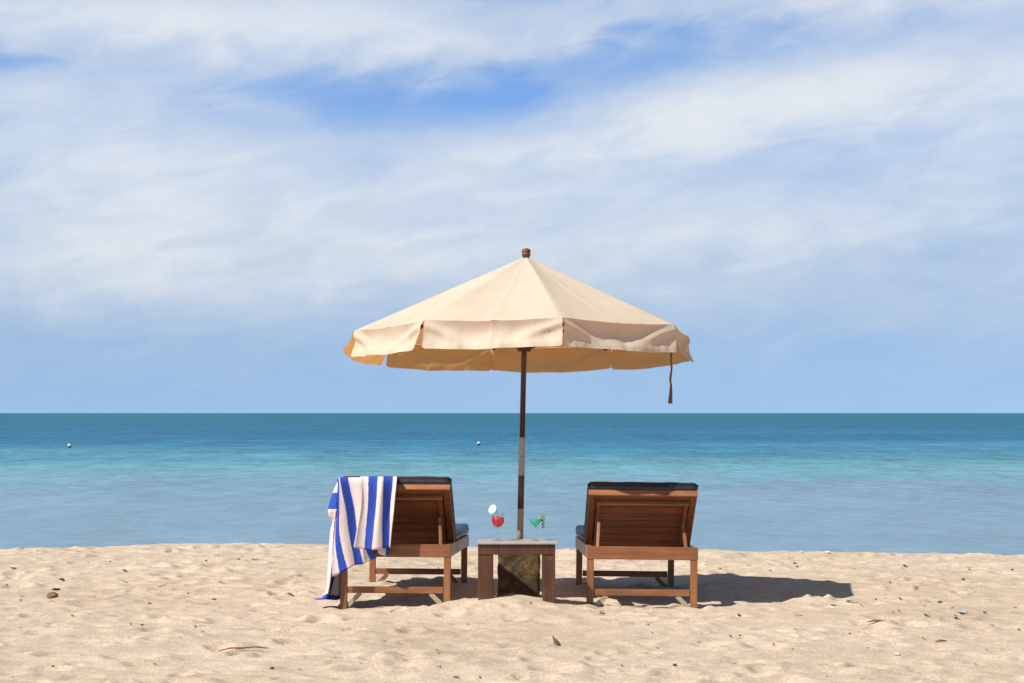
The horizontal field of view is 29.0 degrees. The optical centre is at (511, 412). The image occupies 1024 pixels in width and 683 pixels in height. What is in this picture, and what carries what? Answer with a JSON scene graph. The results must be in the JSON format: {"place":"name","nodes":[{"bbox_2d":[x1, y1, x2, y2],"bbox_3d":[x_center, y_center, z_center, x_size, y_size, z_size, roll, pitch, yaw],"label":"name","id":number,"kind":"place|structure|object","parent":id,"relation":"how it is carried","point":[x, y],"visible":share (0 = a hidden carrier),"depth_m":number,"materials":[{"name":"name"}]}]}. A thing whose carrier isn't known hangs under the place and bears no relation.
{"place":"outdoors","nodes":[
{"label":"outdoors","id":0,"kind":"place"},
{"bbox_2d":[0,543,1023,682],"bbox_3d":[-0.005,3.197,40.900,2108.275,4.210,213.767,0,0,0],"label":"sand","id":1,"kind":"structure","parent":0,"point":[97,606],"depth_m":11.20,"materials":[{"name":"beige sand"}]},
{"bbox_2d":[47,592,57,598],"bbox_3d":[-2.918,1.162,12.569,0.072,0.055,0.058,0,0,0],"label":"stone","id":2,"kind":"object","parent":1,"relation":"on","point":[50,595],"visible":0.82,"depth_m":12.55,"materials":[{"name":"beige stone"}]},
{"bbox_2d":[218,646,267,650],"bbox_3d":[-1.319,1.155,9.711,0.246,0.020,0.016,0,0,-15],"label":"twig","id":3,"kind":"object","parent":1,"relation":"on","point":[242,647],"visible":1,"depth_m":9.71,"materials":[{"name":"brown wood"}]},
{"bbox_2d":[340,476,468,608],"bbox_3d":[-0.670,0.836,12.912,0.676,0.858,1.835,0,-2,2],"label":"sun lounger","id":4,"kind":"object","parent":1,"relation":"on","point":[424,525],"visible":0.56,"depth_m":12.12,"materials":[{"name":"brown wood"}]},
{"bbox_2d":[315,476,396,599],"bbox_3d":[-0.944,0.772,12.113,0.501,0.776,0.460,0,0,0],"label":"beach towel","id":5,"kind":"object","parent":4,"relation":"on","point":[361,512],"visible":0.98,"depth_m":11.93,"materials":[{"name":"blue fabric"}]},
{"bbox_2d":[477,539,557,602],"bbox_3d":[0.032,1.005,11.953,0.480,0.466,0.330,0,0,0],"label":"side table","id":6,"kind":"object","parent":1,"relation":"on","point":[488,549],"visible":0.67,"depth_m":11.80,"materials":[{"name":"brown wood"}]},
{"bbox_2d":[488,504,503,540],"bbox_3d":[-0.095,0.663,11.980,0.097,0.219,0.077,0,0,0],"label":"red cocktail","id":7,"kind":"object","parent":6,"relation":"on","point":[497,521],"visible":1,"depth_m":11.96,"materials":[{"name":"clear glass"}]},
{"bbox_2d":[529,515,544,540],"bbox_3d":[0.142,0.693,11.980,0.092,0.158,0.092,0,0,-44],"label":"green cocktail","id":8,"kind":"object","parent":6,"relation":"on","point":[535,523],"visible":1,"depth_m":11.97,"materials":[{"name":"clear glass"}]},
{"bbox_2d":[497,555,540,596],"bbox_3d":[0.045,1.030,12.560,0.276,0.375,0.277,0,0,0],"label":"stone block","id":9,"kind":"object","parent":1,"relation":"on","point":[518,574],"depth_m":12.43,"materials":[{"name":"brown stone"}]},
{"bbox_2d":[343,248,692,538],"bbox_3d":[0.068,0.019,12.625,2.099,2.145,2.092,0,0,-34],"label":"beach parasol","id":10,"kind":"object","parent":9,"relation":"on","point":[521,315],"visible":1,"depth_m":12.12,"materials":[{"name":"fabric"}]},
{"bbox_2d":[553,636,560,645],"bbox_3d":[0.216,1.119,9.714,0.043,0.051,0.023,0,0,12],"label":"dead leaf","id":11,"kind":"object","parent":1,"relation":"on","point":[556,642],"visible":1,"depth_m":9.71,"materials":[{"name":"brown plant"}]},
{"bbox_2d":[575,481,697,607],"bbox_3d":[0.784,0.861,12.912,0.676,0.838,1.834,1,-2,0],"label":"sun lounger","id":12,"kind":"object","parent":1,"relation":"on","point":[639,520],"visible":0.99,"depth_m":12.09,"materials":[{"name":"brown wood"}]},
{"bbox_2d":[0,413,1023,554],"bbox_3d":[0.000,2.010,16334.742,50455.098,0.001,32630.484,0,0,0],"label":"sea","id":13,"kind":"structure","parent":0,"point":[943,483],"depth_m":66.89,"materials":[{"name":"liquid"}]},
{"bbox_2d":[0,0,1023,412],"label":"sky","id":14,"kind":"structure","parent":0,"point":[204,203],"materials":[{"name":"blue"}]}
]}

